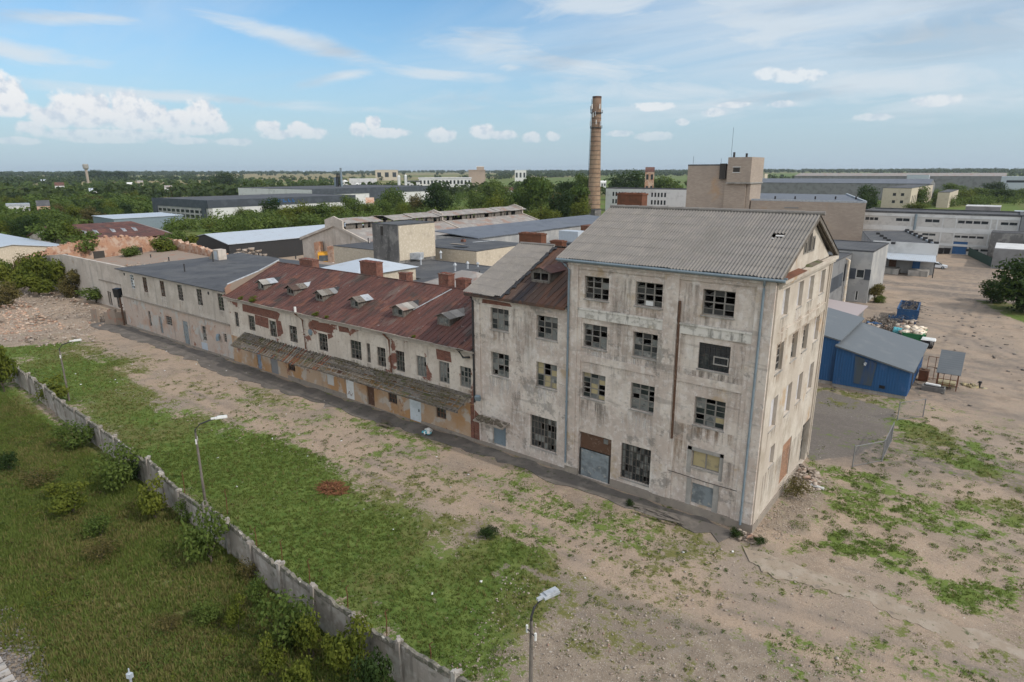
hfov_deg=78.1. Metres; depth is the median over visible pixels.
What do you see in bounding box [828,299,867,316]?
shed
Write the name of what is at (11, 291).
bush
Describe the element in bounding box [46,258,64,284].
bush
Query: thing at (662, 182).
leafy tree
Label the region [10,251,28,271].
leafy tree
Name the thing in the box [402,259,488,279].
flat building
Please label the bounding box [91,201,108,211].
leafy tree
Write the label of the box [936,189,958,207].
works building
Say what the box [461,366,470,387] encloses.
window
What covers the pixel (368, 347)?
window
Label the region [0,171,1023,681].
ground
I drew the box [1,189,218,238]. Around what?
undergrowth
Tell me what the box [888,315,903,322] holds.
steel box
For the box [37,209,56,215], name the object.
leafy tree
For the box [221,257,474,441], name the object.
warehouse building
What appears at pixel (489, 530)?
shrub
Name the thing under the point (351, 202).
leafy tree
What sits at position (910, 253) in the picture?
dock building
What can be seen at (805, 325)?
window
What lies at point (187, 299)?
warehouse building
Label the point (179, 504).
shrub
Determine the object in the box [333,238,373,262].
flat building
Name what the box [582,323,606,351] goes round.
window
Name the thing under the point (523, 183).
leafy tree
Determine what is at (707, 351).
window
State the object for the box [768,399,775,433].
blind window
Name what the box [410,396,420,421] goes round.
door
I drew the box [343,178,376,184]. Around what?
silo plant
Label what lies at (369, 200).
shed
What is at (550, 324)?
window
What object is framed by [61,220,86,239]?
bush
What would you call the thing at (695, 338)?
factory building
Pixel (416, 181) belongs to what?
factory
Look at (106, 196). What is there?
leafy tree
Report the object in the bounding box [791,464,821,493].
rubble heap
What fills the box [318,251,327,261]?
lorry
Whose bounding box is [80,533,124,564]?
shrub
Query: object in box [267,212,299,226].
leafy tree
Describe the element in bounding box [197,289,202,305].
window
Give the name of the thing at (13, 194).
leafy tree
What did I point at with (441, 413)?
window
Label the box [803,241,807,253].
gable window
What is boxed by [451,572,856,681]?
gravel
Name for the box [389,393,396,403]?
window
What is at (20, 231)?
leafy tree
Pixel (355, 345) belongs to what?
window
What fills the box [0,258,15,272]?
bush
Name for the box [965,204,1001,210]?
shed
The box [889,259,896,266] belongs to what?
door
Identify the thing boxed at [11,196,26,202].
leafy tree
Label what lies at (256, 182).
leafy tree
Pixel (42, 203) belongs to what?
shed
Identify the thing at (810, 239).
gable window
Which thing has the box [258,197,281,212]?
leafy tree
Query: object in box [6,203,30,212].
shed
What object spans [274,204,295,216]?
leafy tree
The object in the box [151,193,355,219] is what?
warehouse
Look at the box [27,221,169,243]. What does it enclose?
tiled hall
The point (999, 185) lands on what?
leafy tree
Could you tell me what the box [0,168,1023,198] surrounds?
woods
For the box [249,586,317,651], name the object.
shrub
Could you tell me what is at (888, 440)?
chain link fence
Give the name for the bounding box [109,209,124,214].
leafy tree
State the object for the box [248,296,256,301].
shrub
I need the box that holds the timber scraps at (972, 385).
[960,382,987,388]
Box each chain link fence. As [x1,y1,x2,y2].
[852,422,894,466]
[897,399,925,420]
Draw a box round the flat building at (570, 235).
[410,224,590,282]
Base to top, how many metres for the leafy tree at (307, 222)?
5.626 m
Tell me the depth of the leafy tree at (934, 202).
404.57 m
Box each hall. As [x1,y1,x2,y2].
[0,233,58,264]
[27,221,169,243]
[93,212,182,228]
[300,204,538,258]
[321,257,417,279]
[424,270,481,286]
[435,215,599,242]
[761,178,935,199]
[794,173,1006,190]
[907,175,929,178]
[1001,176,1023,189]
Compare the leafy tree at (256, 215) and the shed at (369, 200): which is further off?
the shed at (369, 200)
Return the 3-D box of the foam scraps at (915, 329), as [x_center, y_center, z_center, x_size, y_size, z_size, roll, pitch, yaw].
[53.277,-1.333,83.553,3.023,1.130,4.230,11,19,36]
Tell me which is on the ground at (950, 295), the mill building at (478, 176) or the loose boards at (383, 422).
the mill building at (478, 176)
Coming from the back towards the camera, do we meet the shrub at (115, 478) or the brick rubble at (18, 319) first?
the brick rubble at (18, 319)
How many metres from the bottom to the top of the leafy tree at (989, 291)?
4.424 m
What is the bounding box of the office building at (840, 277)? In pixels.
[828,251,851,301]
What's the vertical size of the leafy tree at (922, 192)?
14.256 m
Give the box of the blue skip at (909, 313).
[897,300,920,323]
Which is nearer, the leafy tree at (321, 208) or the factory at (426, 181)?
the leafy tree at (321, 208)
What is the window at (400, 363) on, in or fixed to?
in the warehouse building at (360, 344)
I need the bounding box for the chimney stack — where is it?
[587,96,602,208]
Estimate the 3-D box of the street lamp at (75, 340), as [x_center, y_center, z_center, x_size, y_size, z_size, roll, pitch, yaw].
[-43.397,2.951,62.590,2.021,6.255,0.653,-6,16,-22]
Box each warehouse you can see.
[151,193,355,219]
[238,185,436,204]
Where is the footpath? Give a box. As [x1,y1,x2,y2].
[742,545,1023,664]
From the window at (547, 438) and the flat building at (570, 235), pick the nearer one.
the window at (547, 438)
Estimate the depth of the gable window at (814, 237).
40.88 m
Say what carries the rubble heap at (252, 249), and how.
on the ground at (950, 295)
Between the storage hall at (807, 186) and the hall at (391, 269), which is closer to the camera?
the hall at (391, 269)
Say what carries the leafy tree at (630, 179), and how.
on the ground at (950, 295)
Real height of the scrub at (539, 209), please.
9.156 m
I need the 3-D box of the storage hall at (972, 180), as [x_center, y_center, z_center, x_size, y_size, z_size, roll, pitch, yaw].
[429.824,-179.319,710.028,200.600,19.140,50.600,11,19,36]
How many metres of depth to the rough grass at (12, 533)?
35.38 m
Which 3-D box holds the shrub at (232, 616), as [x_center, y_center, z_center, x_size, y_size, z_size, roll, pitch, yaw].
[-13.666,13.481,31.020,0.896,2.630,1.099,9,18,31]
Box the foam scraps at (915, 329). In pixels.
[900,325,926,334]
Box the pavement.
[90,321,734,542]
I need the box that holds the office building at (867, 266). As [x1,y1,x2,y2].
[833,239,888,302]
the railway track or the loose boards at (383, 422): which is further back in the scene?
the loose boards at (383, 422)
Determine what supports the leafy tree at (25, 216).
on the ground at (950, 295)
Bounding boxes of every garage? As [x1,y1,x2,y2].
[987,230,1023,256]
[991,243,1023,268]
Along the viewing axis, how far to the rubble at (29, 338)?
97.33 m
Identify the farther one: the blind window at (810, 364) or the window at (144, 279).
the window at (144, 279)
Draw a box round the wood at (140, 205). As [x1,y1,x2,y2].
[0,177,346,218]
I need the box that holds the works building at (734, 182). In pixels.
[685,128,764,208]
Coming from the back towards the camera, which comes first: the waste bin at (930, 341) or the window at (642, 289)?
the waste bin at (930, 341)
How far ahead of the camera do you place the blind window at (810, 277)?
42.64 m
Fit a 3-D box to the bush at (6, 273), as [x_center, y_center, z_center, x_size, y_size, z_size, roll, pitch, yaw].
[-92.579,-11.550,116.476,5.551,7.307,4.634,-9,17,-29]
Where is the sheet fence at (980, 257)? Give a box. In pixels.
[968,247,991,266]
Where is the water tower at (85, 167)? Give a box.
[82,164,89,182]
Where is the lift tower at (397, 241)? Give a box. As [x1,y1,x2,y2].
[371,220,435,262]
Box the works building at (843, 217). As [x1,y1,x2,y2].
[750,193,866,240]
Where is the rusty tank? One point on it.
(923, 375)
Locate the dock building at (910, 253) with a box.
[861,229,938,277]
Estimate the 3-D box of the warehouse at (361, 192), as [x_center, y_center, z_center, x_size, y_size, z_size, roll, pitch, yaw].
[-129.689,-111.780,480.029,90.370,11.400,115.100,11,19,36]
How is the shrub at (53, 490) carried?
on the ground at (950, 295)
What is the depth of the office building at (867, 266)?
108.71 m
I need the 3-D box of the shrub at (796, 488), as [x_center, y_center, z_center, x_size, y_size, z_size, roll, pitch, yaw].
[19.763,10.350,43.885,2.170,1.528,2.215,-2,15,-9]
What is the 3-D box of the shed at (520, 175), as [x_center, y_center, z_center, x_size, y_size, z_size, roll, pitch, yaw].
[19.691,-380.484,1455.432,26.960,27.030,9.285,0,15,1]
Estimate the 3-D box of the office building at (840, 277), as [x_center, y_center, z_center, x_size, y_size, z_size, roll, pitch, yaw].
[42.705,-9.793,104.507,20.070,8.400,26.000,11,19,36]
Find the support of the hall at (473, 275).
on the ground at (950, 295)
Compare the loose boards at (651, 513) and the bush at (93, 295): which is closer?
the loose boards at (651, 513)
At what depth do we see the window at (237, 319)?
73.81 m
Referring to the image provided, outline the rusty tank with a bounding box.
[918,368,929,380]
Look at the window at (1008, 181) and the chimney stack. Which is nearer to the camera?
the chimney stack
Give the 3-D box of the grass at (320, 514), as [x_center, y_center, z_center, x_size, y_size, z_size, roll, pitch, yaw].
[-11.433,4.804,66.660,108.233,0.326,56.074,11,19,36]
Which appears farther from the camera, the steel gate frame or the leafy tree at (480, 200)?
the leafy tree at (480, 200)
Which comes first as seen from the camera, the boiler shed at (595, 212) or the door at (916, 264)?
the door at (916, 264)
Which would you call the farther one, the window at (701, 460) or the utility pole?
the utility pole
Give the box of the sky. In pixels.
[0,0,1023,172]
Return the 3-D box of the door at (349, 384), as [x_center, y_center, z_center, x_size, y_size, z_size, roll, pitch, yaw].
[-16.061,4.696,62.694,1.222,2.218,0.070,11,19,36]
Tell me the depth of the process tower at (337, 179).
485.96 m
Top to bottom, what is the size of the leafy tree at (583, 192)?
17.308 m
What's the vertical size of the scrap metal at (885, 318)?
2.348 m
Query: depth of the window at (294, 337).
67.13 m
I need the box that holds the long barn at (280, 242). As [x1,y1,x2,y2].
[186,223,363,257]
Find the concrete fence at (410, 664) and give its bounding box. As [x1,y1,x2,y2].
[9,364,470,681]
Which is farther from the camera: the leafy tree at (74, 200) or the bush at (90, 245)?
the leafy tree at (74, 200)
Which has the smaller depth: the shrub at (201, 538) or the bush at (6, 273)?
the shrub at (201, 538)
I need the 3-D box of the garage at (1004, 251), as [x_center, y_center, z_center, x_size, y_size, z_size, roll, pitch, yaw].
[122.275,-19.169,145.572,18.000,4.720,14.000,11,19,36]
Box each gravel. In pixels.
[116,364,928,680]
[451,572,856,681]
[754,475,828,539]
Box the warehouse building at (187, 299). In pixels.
[114,249,329,360]
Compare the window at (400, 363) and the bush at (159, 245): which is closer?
the window at (400, 363)
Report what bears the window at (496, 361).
in the factory building at (519, 295)
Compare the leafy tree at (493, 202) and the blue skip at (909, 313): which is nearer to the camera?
the blue skip at (909, 313)
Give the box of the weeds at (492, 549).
[84,341,995,681]
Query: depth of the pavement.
57.14 m
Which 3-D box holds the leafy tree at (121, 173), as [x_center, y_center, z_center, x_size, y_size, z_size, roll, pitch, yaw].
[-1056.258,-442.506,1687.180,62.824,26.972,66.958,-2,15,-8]
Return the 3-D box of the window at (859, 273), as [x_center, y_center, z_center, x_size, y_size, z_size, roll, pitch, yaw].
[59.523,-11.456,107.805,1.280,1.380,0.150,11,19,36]
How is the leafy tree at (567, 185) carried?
on the ground at (950, 295)
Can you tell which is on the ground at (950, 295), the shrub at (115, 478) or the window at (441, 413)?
the shrub at (115, 478)
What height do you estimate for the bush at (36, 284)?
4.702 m
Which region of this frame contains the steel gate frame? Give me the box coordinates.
[927,356,939,379]
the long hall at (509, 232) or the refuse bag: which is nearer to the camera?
the refuse bag
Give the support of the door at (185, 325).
in the warehouse building at (187, 299)
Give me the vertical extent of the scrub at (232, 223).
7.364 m
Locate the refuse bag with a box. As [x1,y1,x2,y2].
[422,428,432,434]
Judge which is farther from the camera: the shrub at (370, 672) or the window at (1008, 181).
the window at (1008, 181)
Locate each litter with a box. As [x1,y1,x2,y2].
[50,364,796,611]
[831,307,1023,408]
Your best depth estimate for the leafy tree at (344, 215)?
263.33 m
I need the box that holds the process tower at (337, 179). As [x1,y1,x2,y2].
[334,168,342,186]
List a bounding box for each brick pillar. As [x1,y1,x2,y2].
[314,241,322,258]
[327,246,334,262]
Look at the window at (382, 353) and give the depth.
58.79 m
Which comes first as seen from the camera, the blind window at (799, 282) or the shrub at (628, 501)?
the blind window at (799, 282)
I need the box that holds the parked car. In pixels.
[935,262,947,268]
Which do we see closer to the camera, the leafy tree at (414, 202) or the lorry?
the lorry
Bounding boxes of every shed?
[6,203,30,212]
[35,200,49,210]
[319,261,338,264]
[365,197,373,205]
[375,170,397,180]
[515,170,525,180]
[588,209,600,215]
[600,181,605,187]
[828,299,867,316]
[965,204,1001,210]
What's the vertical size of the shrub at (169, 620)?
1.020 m
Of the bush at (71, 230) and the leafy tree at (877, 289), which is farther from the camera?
the bush at (71, 230)
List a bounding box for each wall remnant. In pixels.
[90,308,100,322]
[103,308,126,324]
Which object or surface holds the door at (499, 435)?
in the factory building at (519, 295)
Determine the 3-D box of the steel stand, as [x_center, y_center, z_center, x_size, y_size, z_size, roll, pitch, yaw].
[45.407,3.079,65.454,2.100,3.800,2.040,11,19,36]
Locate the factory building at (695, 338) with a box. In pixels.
[556,192,838,533]
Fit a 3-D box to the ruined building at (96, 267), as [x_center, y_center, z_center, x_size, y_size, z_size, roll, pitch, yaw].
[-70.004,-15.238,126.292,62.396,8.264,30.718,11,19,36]
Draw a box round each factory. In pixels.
[407,180,419,184]
[418,177,471,186]
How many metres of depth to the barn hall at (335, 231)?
156.19 m
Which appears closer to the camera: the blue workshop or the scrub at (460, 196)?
the blue workshop
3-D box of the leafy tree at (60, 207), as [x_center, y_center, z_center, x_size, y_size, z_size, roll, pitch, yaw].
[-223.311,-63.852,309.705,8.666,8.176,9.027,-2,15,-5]
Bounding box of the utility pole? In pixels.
[112,288,125,324]
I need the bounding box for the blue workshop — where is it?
[818,307,928,398]
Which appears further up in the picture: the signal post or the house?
the house
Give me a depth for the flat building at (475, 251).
120.12 m
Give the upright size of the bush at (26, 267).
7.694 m
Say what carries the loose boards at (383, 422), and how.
on the pavement
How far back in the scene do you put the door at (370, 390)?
61.00 m
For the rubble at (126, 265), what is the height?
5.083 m
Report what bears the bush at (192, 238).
on the ground at (950, 295)
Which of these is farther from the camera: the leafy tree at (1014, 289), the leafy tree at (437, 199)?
the leafy tree at (437, 199)
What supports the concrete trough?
on the ground at (950, 295)
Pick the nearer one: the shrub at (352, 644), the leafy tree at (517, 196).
the shrub at (352, 644)
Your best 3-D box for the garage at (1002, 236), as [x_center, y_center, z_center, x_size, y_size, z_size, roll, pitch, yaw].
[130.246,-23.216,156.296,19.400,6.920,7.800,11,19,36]
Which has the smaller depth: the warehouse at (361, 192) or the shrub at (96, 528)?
the shrub at (96, 528)
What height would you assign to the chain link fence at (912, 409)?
1.830 m
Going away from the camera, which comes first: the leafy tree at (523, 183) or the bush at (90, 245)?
the bush at (90, 245)
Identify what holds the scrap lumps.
on the ground at (950, 295)
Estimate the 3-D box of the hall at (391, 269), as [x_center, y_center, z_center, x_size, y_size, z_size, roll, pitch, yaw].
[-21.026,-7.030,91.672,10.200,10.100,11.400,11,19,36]
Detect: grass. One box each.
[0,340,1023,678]
[0,340,1023,681]
[0,391,395,681]
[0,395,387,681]
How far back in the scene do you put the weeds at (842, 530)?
41.13 m
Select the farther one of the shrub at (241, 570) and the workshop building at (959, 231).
the workshop building at (959, 231)
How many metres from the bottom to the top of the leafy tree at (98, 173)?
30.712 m
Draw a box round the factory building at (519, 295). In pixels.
[463,232,567,470]
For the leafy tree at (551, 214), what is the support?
on the ground at (950, 295)
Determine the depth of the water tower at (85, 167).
1050.41 m
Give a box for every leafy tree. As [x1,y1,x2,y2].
[0,196,13,202]
[0,221,14,233]
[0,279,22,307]
[3,214,39,237]
[10,193,19,198]
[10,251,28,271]
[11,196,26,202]
[15,213,50,226]
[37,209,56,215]
[42,211,66,223]
[52,203,65,213]
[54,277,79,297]
[63,203,83,218]
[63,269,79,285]
[69,198,80,206]
[71,170,92,177]
[77,200,88,208]
[78,205,98,223]
[84,169,112,176]
[84,204,108,214]
[87,198,105,206]
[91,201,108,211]
[100,198,117,210]
[102,205,115,213]
[104,194,113,198]
[106,171,130,178]
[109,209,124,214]
[115,202,134,213]
[202,221,227,231]
[206,171,240,185]
[233,206,249,216]
[247,178,266,186]
[248,212,268,221]
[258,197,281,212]
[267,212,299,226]
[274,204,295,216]
[287,199,314,219]
[295,217,324,225]
[308,201,333,216]
[326,203,346,215]
[327,213,352,217]
[339,195,363,215]
[359,203,377,213]
[364,199,393,215]
[374,185,406,207]
[394,199,411,213]
[407,193,426,212]
[419,180,455,210]
[462,190,490,208]
[477,179,499,199]
[483,190,508,213]
[490,181,511,199]
[497,184,529,212]
[516,175,538,211]
[524,210,539,218]
[525,174,553,209]
[534,204,560,219]
[543,186,576,217]
[556,179,582,192]
[568,184,590,206]
[569,196,592,215]
[573,173,588,186]
[603,168,644,192]
[654,174,683,187]
[857,183,880,208]
[869,283,885,302]
[871,295,885,302]
[901,201,929,208]
[917,184,932,204]
[929,197,936,204]
[932,190,958,198]
[940,182,969,190]
[957,188,977,201]
[961,195,980,203]
[966,187,992,198]
[978,277,1010,303]
[979,182,1008,190]
[987,188,1022,201]
[990,254,1023,312]
[1009,188,1023,197]
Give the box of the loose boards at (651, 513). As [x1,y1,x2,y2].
[633,505,683,524]
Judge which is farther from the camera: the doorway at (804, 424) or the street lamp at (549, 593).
the doorway at (804, 424)
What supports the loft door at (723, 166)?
in the works building at (734, 182)
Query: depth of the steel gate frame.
68.27 m
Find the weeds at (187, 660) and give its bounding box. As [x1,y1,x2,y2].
[0,409,352,681]
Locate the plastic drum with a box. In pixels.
[893,327,902,334]
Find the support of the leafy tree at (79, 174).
on the ground at (950, 295)
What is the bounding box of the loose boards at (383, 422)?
[376,419,392,426]
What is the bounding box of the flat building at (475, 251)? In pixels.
[435,236,517,265]
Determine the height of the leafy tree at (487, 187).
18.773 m
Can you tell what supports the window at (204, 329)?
in the warehouse building at (187, 299)
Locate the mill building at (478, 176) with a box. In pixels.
[468,170,484,190]
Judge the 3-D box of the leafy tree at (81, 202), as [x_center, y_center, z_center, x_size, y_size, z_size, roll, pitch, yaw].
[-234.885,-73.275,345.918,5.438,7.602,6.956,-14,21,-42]
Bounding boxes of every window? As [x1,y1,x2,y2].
[130,274,134,287]
[143,277,147,291]
[160,281,165,296]
[177,284,183,300]
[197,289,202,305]
[202,326,206,339]
[218,293,223,310]
[235,312,238,326]
[249,315,255,330]
[270,320,276,336]
[289,325,297,342]
[289,363,294,370]
[319,333,327,350]
[351,340,361,359]
[367,343,370,362]
[378,347,385,366]
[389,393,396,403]
[396,350,404,371]
[417,355,426,377]
[437,407,445,418]
[440,361,449,383]
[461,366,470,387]
[489,308,508,333]
[490,352,508,379]
[529,415,556,454]
[535,315,557,342]
[535,362,556,391]
[580,372,605,403]
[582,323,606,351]
[583,276,608,302]
[619,443,650,487]
[628,382,654,415]
[631,332,657,361]
[633,281,662,309]
[690,450,719,475]
[692,396,725,432]
[696,342,730,375]
[700,289,735,319]
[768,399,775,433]
[774,344,782,375]
[781,289,787,318]
[783,385,789,417]
[790,333,796,363]
[795,376,800,405]
[796,282,801,309]
[801,325,806,353]
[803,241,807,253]
[806,364,811,392]
[807,231,813,252]
[807,277,812,302]
[811,236,815,250]
[855,270,864,277]
[1006,180,1023,182]
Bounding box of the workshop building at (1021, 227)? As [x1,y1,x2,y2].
[1019,211,1023,230]
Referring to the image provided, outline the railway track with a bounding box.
[0,657,16,681]
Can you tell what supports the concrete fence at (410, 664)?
on the ground at (950, 295)
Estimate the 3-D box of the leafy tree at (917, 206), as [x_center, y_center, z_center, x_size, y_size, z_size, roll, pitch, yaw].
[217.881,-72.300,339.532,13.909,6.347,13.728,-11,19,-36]
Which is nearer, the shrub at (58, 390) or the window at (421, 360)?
the window at (421, 360)
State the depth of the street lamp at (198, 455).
42.02 m
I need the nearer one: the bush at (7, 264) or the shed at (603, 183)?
the bush at (7, 264)
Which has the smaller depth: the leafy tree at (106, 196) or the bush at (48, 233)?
the bush at (48, 233)
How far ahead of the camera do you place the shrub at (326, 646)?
28.03 m
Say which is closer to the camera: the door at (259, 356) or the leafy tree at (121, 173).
the door at (259, 356)
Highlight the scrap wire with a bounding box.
[900,299,928,322]
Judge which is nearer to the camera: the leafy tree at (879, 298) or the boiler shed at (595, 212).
the leafy tree at (879, 298)
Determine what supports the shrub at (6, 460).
on the ground at (950, 295)
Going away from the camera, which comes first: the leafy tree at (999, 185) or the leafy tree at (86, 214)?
the leafy tree at (86, 214)
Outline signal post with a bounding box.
[126,668,133,681]
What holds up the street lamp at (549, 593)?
on the ground at (950, 295)
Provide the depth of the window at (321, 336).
64.09 m
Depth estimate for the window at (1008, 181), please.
565.30 m
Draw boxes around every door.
[183,321,189,343]
[257,351,261,368]
[346,380,354,399]
[368,386,374,405]
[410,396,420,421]
[494,428,505,445]
[691,483,712,507]
[719,163,726,178]
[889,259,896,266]
[912,261,919,268]
[952,241,967,253]
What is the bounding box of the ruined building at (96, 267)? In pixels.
[24,235,227,309]
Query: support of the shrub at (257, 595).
on the ground at (950, 295)
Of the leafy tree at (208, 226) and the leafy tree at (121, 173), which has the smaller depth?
the leafy tree at (208, 226)
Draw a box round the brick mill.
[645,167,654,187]
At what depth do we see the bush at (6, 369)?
65.27 m
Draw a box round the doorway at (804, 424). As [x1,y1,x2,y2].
[799,424,804,459]
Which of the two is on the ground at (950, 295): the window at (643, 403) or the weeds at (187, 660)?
the weeds at (187, 660)
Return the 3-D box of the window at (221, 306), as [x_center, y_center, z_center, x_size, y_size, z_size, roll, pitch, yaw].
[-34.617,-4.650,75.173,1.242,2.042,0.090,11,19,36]
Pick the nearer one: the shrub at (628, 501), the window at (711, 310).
the window at (711, 310)
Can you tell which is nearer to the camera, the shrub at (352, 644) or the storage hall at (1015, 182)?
the shrub at (352, 644)
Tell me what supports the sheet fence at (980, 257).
on the ground at (950, 295)
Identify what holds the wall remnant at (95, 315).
on the ground at (950, 295)
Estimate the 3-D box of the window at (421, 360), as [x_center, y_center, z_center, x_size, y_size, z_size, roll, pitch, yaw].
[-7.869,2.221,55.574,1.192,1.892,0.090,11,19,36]
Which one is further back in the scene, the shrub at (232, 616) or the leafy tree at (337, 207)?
the leafy tree at (337, 207)
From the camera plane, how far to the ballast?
29.49 m
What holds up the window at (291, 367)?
in the warehouse building at (360, 344)
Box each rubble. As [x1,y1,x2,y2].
[0,288,105,346]
[0,300,65,333]
[124,261,166,266]
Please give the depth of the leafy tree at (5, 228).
218.60 m
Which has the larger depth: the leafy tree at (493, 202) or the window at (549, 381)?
the leafy tree at (493, 202)
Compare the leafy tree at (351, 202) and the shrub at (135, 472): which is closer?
the shrub at (135, 472)
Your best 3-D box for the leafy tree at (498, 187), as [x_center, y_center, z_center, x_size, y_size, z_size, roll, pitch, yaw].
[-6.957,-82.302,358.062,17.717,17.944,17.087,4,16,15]
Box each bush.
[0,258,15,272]
[0,259,26,288]
[0,344,20,391]
[10,254,38,291]
[21,273,59,296]
[25,219,67,242]
[29,251,55,289]
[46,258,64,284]
[59,230,101,253]
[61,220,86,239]
[75,287,102,302]
[118,245,142,256]
[148,238,177,251]
[157,229,187,244]
[185,234,198,244]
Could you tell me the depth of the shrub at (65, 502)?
41.55 m
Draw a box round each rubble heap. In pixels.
[236,247,266,255]
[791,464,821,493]
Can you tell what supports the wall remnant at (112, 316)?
on the ground at (950, 295)
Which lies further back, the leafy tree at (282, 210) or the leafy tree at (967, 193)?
the leafy tree at (967, 193)
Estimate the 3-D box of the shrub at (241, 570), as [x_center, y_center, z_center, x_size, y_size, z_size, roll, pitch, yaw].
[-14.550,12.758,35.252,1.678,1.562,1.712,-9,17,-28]
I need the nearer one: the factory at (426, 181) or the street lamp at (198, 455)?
the street lamp at (198, 455)
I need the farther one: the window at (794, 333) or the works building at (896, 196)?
the works building at (896, 196)
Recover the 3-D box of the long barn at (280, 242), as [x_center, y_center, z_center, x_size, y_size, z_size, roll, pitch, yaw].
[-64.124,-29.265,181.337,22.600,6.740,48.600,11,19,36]
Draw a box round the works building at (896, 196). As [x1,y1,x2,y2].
[880,184,933,207]
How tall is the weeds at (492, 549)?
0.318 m
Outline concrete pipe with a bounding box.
[810,483,823,489]
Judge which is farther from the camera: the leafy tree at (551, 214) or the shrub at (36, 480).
the leafy tree at (551, 214)
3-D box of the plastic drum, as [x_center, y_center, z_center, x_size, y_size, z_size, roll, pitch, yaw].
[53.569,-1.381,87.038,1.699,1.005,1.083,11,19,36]
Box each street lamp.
[59,339,81,400]
[194,415,226,500]
[526,586,559,681]
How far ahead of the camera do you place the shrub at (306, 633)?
28.92 m
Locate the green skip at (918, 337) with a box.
[902,329,927,340]
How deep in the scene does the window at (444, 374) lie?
53.99 m
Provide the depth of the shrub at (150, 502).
40.74 m
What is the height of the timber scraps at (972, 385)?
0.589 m
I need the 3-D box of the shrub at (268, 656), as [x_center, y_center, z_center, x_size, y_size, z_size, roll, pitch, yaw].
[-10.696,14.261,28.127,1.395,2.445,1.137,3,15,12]
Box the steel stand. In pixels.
[936,349,965,391]
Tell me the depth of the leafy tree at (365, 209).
303.77 m
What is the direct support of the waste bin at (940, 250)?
on the ground at (950, 295)
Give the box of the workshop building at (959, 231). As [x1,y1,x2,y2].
[863,207,1021,254]
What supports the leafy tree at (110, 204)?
on the ground at (950, 295)
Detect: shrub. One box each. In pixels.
[0,451,20,470]
[19,466,67,488]
[34,372,71,401]
[41,481,69,496]
[47,478,90,514]
[49,420,97,450]
[79,508,114,537]
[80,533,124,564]
[90,439,142,490]
[122,459,140,480]
[134,472,167,517]
[149,609,182,633]
[170,498,201,522]
[177,497,233,562]
[190,599,223,626]
[223,590,245,629]
[235,555,258,582]
[242,572,267,610]
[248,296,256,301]
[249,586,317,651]
[256,630,287,675]
[278,653,313,681]
[289,608,322,657]
[321,630,343,669]
[324,611,372,678]
[347,645,396,681]
[475,524,499,539]
[625,498,634,505]
[730,526,744,537]
[753,535,767,544]
[780,475,813,497]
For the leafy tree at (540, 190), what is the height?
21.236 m
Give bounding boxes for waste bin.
[921,337,935,348]
[938,248,943,253]
[944,247,950,253]
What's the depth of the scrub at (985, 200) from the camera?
404.71 m
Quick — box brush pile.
[313,479,349,497]
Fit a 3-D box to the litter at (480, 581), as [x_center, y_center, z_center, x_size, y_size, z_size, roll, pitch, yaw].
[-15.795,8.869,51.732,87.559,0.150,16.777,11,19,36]
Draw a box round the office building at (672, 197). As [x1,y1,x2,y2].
[605,187,686,210]
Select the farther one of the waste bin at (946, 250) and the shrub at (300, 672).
the waste bin at (946, 250)
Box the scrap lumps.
[867,315,916,334]
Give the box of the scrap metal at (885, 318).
[863,312,919,333]
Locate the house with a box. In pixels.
[54,182,63,187]
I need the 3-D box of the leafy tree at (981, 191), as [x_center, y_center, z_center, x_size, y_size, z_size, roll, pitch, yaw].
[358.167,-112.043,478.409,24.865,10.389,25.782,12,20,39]
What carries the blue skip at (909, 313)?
on the ground at (950, 295)
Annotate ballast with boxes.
[0,598,68,681]
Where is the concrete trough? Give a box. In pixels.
[921,382,945,393]
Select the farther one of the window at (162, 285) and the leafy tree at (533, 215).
the leafy tree at (533, 215)
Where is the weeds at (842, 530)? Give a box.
[788,415,1023,610]
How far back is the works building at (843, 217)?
182.11 m
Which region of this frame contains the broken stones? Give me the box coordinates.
[737,528,757,543]
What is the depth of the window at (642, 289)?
40.80 m
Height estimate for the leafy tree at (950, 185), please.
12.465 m
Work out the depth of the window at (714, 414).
39.87 m
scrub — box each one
[161,201,487,233]
[377,188,477,205]
[485,191,587,216]
[934,188,1023,206]
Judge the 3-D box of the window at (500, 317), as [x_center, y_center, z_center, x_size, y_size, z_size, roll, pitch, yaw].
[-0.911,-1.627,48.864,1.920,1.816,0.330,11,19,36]
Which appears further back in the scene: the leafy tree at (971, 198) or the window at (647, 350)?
the leafy tree at (971, 198)

